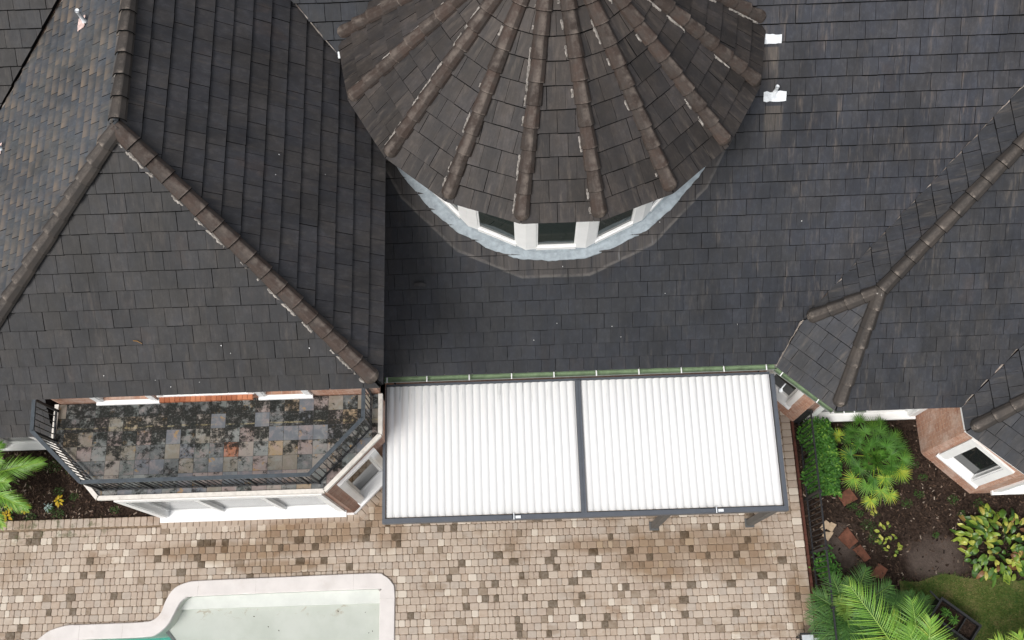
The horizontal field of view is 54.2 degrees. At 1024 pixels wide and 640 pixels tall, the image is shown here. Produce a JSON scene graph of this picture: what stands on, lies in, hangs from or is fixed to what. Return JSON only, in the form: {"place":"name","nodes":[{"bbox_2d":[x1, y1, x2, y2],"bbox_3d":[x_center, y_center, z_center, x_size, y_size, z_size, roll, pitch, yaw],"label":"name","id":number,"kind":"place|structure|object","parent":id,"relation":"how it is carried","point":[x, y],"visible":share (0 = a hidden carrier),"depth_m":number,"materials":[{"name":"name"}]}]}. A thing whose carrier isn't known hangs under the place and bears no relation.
{"place":"outdoors","nodes":[
{"label":"outdoors","id":0,"kind":"place"},
{"bbox_2d":[0,400,815,639],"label":"patio","id":1,"kind":"structure","parent":0,"point":[354,522],"depth_m":23.41,"materials":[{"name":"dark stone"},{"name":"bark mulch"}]},
{"bbox_2d":[38,573,394,639],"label":"swimming pool","id":2,"kind":"structure","parent":1,"relation":"in","point":[299,608],"depth_m":23.41,"materials":[{"name":"stone"}]},
{"bbox_2d":[382,372,788,530],"bbox_3d":[1.512,3.133,22.676,8.510,2.889,3.030,-2,72,1],"label":"patio cover","id":3,"kind":"object","parent":1,"relation":"on","point":[661,447],"visible":1,"depth_m":21.39,"materials":[{"name":"white corrugated metal"},{"name":"grey painted metal"}]},
{"bbox_2d":[796,633,823,639],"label":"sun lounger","id":4,"kind":"object","parent":1,"relation":"on","point":[805,636],"visible":0.52,"depth_m":22.40,"materials":[{"name":"white metal"}]},
{"bbox_2d":[0,0,1023,639],"bbox_3d":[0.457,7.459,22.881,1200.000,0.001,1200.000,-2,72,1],"label":"ground","id":5,"kind":"structure","parent":0,"point":[912,562],"depth_m":23.66,"materials":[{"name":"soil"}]},
{"bbox_2d":[2,510,13,521],"bbox_3d":[-12.046,4.691,23.927,0.239,0.163,0.286,-21,73,-6],"label":"flowering plant","id":6,"kind":"object","parent":5,"relation":"on","point":[10,517],"visible":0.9,"depth_m":23.88,"materials":[{"name":"yellow plant"}]},
{"bbox_2d":[0,439,47,530],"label":"feather palm","id":7,"kind":"object","parent":5,"relation":"on","point":[19,505],"visible":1,"depth_m":22.94,"materials":[{"name":"green plant"}]},
{"bbox_2d":[44,503,54,512],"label":"silver plant","id":8,"kind":"object","parent":5,"relation":"on","point":[50,507],"visible":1,"depth_m":23.99,"materials":[{"name":"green plant"}]},
{"bbox_2d":[54,495,65,506],"bbox_3d":[-10.853,4.349,24.018,0.282,0.157,0.280,-33,74,-9],"label":"flowering plant","id":9,"kind":"object","parent":5,"relation":"on","point":[57,500],"visible":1,"depth_m":23.96,"materials":[{"name":"yellow plant"}]},
{"bbox_2d":[24,460,982,543],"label":"weeds","id":10,"kind":"object","parent":5,"relation":"on","point":[980,501],"visible":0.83,"depth_m":23.73,"materials":[{"name":"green plant"}]},
{"bbox_2d":[0,0,1023,522],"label":"brick house","id":11,"kind":"structure","parent":5,"relation":"on","point":[246,224],"depth_m":18.83,"materials":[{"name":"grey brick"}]},
{"bbox_2d":[0,436,52,450],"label":"window","id":12,"kind":"structure","parent":11,"relation":"in","point":[21,443],"depth_m":24.27,"materials":[{"name":"white paint"}]},
{"bbox_2d":[90,396,159,405],"bbox_3d":[-8.015,1.263,19.641,1.310,2.620,0.210,-2,72,1],"label":"window","id":13,"kind":"structure","parent":11,"relation":"in","point":[99,401],"depth_m":20.80,"materials":[{"name":"white paint"}]},
{"bbox_2d":[156,392,254,396],"bbox_3d":[-6.315,1.130,19.493,2.000,2.320,0.150,-2,72,1],"label":"window","id":14,"kind":"structure","parent":11,"relation":"in","point":[228,393],"depth_m":20.52,"materials":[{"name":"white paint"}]},
{"bbox_2d":[114,494,346,522],"bbox_3d":[-6.056,4.081,22.029,4.350,2.860,0.300,-2,72,1],"label":"window","id":15,"kind":"structure","parent":11,"relation":"in","point":[295,506],"depth_m":23.12,"materials":[{"name":"white paint"}]},
{"bbox_2d":[254,390,312,399],"bbox_3d":[-4.727,1.150,19.612,1.130,2.620,0.210,-2,72,1],"label":"window","id":16,"kind":"structure","parent":11,"relation":"in","point":[306,394],"depth_m":20.77,"materials":[{"name":"white paint"}]},
{"bbox_2d":[337,447,382,506],"bbox_3d":[-3.360,3.379,22.246,0.755,2.780,1.110,42,77,13],"label":"window","id":17,"kind":"structure","parent":11,"relation":"in","point":[364,479],"depth_m":22.52,"materials":[{"name":"white paint"}]},
{"bbox_2d":[414,282,425,286],"bbox_3d":[-1.905,-0.737,20.698,0.257,0.072,0.064,2,72,2],"label":"tile shard","id":18,"kind":"object","parent":11,"relation":"on","point":[420,284],"visible":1,"depth_m":20.70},
{"bbox_2d":[767,370,803,409],"bbox_3d":[6.323,1.332,22.846,0.980,2.100,0.685,42,77,13],"label":"window","id":19,"kind":"structure","parent":11,"relation":"in","point":[790,394],"depth_m":23.41,"materials":[{"name":"white paint"}]},
{"bbox_2d":[803,406,926,421],"bbox_3d":[8.390,1.889,22.913,2.700,2.950,0.230,-2,72,1],"label":"window","id":20,"kind":"structure","parent":11,"relation":"in","point":[901,414],"depth_m":24.22,"materials":[{"name":"white paint"}]},
{"bbox_2d":[936,438,1014,488],"bbox_3d":[10.444,3.120,22.376,0.683,1.930,1.137,-31,74,-9],"label":"window","id":21,"kind":"structure","parent":11,"relation":"in","point":[974,463],"depth_m":22.51,"materials":[{"name":"white paint"}]},
{"bbox_2d":[990,480,1023,494],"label":"window","id":22,"kind":"structure","parent":11,"relation":"in","point":[1018,487],"depth_m":23.33,"materials":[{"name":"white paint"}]},
{"bbox_2d":[790,421,818,636],"bbox_3d":[6.951,7.040,22.849,0.060,0.112,9.612,-2,72,1],"label":"brick edging","id":23,"kind":"object","parent":5,"relation":"on","point":[801,505],"visible":0.82,"depth_m":23.63,"materials":[{"name":"brown brick"}]},
{"bbox_2d":[793,410,837,639],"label":"iron fence","id":24,"kind":"object","parent":5,"relation":"on","point":[802,416],"visible":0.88,"depth_m":22.96,"materials":[{"name":"black metal"}]},
{"bbox_2d":[796,416,842,498],"bbox_3d":[7.335,3.241,23.688,1.019,0.820,1.949,-2,72,1],"label":"hedge","id":25,"kind":"object","parent":5,"relation":"on","point":[826,450],"visible":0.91,"depth_m":23.55,"materials":[{"name":"green plant"}]},
{"bbox_2d":[820,520,829,529],"bbox_3d":[7.373,4.847,23.584,0.253,0.080,0.142,-43,76,-12],"label":"paver piece","id":26,"kind":"object","parent":5,"relation":"on","point":[826,523],"visible":0.78,"depth_m":23.55,"materials":[{"name":"beige stone"}]},
{"bbox_2d":[808,545,842,587],"bbox_3d":[7.239,5.723,23.023,0.724,0.498,1.074,-17,72,-4],"label":"shrub","id":27,"kind":"object","parent":5,"relation":"on","point":[833,567],"visible":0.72,"depth_m":22.96,"materials":[{"name":"green plant"}]},
{"bbox_2d":[822,532,833,540],"bbox_3d":[7.414,5.041,23.520,0.192,0.080,0.247,35,76,12],"label":"paver piece","id":28,"kind":"object","parent":5,"relation":"on","point":[829,535],"visible":0.84,"depth_m":23.48,"materials":[{"name":"beige stone"}]},
{"bbox_2d":[826,522,836,531],"bbox_3d":[7.518,4.873,23.572,0.159,0.080,0.229,34,76,11],"label":"paver piece","id":29,"kind":"object","parent":5,"relation":"on","point":[831,526],"visible":1,"depth_m":23.53,"materials":[{"name":"beige stone"}]},
{"bbox_2d":[838,527,857,548],"bbox_3d":[7.884,5.124,23.488,0.349,0.070,0.407,-37,75,-10],"label":"stepping stone","id":30,"kind":"object","parent":5,"relation":"on","point":[847,538],"visible":1,"depth_m":23.45,"materials":[{"name":"stone"}]},
{"bbox_2d":[839,487,857,505],"bbox_3d":[7.967,4.212,23.787,0.379,0.065,0.332,-30,74,-8],"label":"stepping stone","id":31,"kind":"object","parent":5,"relation":"on","point":[848,495],"visible":0.88,"depth_m":23.75,"materials":[{"name":"stone"}]},
{"bbox_2d":[803,561,902,639],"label":"sago palm","id":32,"kind":"object","parent":5,"relation":"on","point":[844,628],"visible":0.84,"depth_m":21.89,"materials":[{"name":"green plant"}]},
{"bbox_2d":[852,545,869,561],"bbox_3d":[8.169,5.462,23.378,0.226,0.060,0.405,-35,75,-10],"label":"stepping stone","id":33,"kind":"object","parent":5,"relation":"on","point":[864,555],"visible":1,"depth_m":23.35,"materials":[{"name":"stone"}]},
{"bbox_2d":[832,413,914,511],"bbox_3d":[8.550,3.239,23.503,1.955,1.157,2.430,-2,72,1],"label":"fan palm","id":34,"kind":"object","parent":5,"relation":"on","point":[902,473],"visible":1,"depth_m":23.39,"materials":[{"name":"green plant"}]},
{"bbox_2d":[870,509,881,525],"bbox_3d":[8.596,4.665,23.616,0.175,0.189,0.467,-23,73,-6],"label":"young plant","id":35,"kind":"object","parent":5,"relation":"on","point":[875,511],"visible":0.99,"depth_m":23.61,"materials":[{"name":"yellow plant"}]},
{"bbox_2d":[871,563,887,578],"bbox_3d":[8.520,5.877,23.235,0.271,0.060,0.397,39,77,12],"label":"stepping stone","id":36,"kind":"object","parent":5,"relation":"on","point":[879,569],"visible":0.86,"depth_m":23.22,"materials":[{"name":"stone"}]},
{"bbox_2d":[874,521,894,544],"bbox_3d":[8.733,4.988,23.474,0.482,0.117,0.408,-23,73,-6],"label":"young plant","id":37,"kind":"object","parent":5,"relation":"on","point":[878,531],"visible":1,"depth_m":23.45,"materials":[{"name":"yellow plant"}]},
{"bbox_2d":[887,536,902,556],"bbox_3d":[8.928,5.259,23.440,0.368,0.183,0.480,-36,75,-10],"label":"young plant","id":38,"kind":"object","parent":5,"relation":"on","point":[898,545],"visible":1,"depth_m":23.36,"materials":[{"name":"yellow plant"}]},
{"bbox_2d":[838,577,955,639],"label":"feather palm","id":39,"kind":"object","parent":5,"relation":"on","point":[911,634],"visible":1,"depth_m":21.37,"materials":[{"name":"green plant"}]},
{"bbox_2d":[950,503,1023,587],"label":"cast iron plant","id":40,"kind":"object","parent":5,"relation":"on","point":[978,523],"visible":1,"depth_m":23.18,"materials":[{"name":"green plant"}]},
{"bbox_2d":[899,571,1023,639],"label":"lawn","id":41,"kind":"structure","parent":0,"point":[955,586],"depth_m":23.01,"materials":[{"name":"plant"}]},
{"bbox_2d":[883,588,935,639],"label":"dark feather palm","id":42,"kind":"object","parent":41,"relation":"on","point":[923,597],"visible":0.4,"depth_m":22.37,"materials":[{"name":"green plant"}]},
{"bbox_2d":[926,590,981,639],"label":"planter","id":43,"kind":"object","parent":41,"relation":"on","point":[966,627],"visible":0.92,"depth_m":22.58,"materials":[{"name":"black plastic"}]},
{"bbox_2d":[939,606,951,617],"bbox_3d":[9.800,6.593,22.590,0.281,0.216,0.275,-2,72,1],"label":"seedling","id":44,"kind":"object","parent":43,"relation":"on","point":[945,613],"visible":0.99,"depth_m":22.55,"materials":[{"name":"green plant"}]},
{"bbox_2d":[947,614,958,625],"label":"seedling","id":45,"kind":"object","parent":43,"relation":"on","point":[954,621],"visible":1,"depth_m":22.51,"materials":[{"name":"green plant"}]},
{"bbox_2d":[987,630,1023,639],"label":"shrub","id":46,"kind":"object","parent":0,"point":[1016,635],"visible":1,"depth_m":21.56,"materials":[{"name":"green plant"}]}
]}

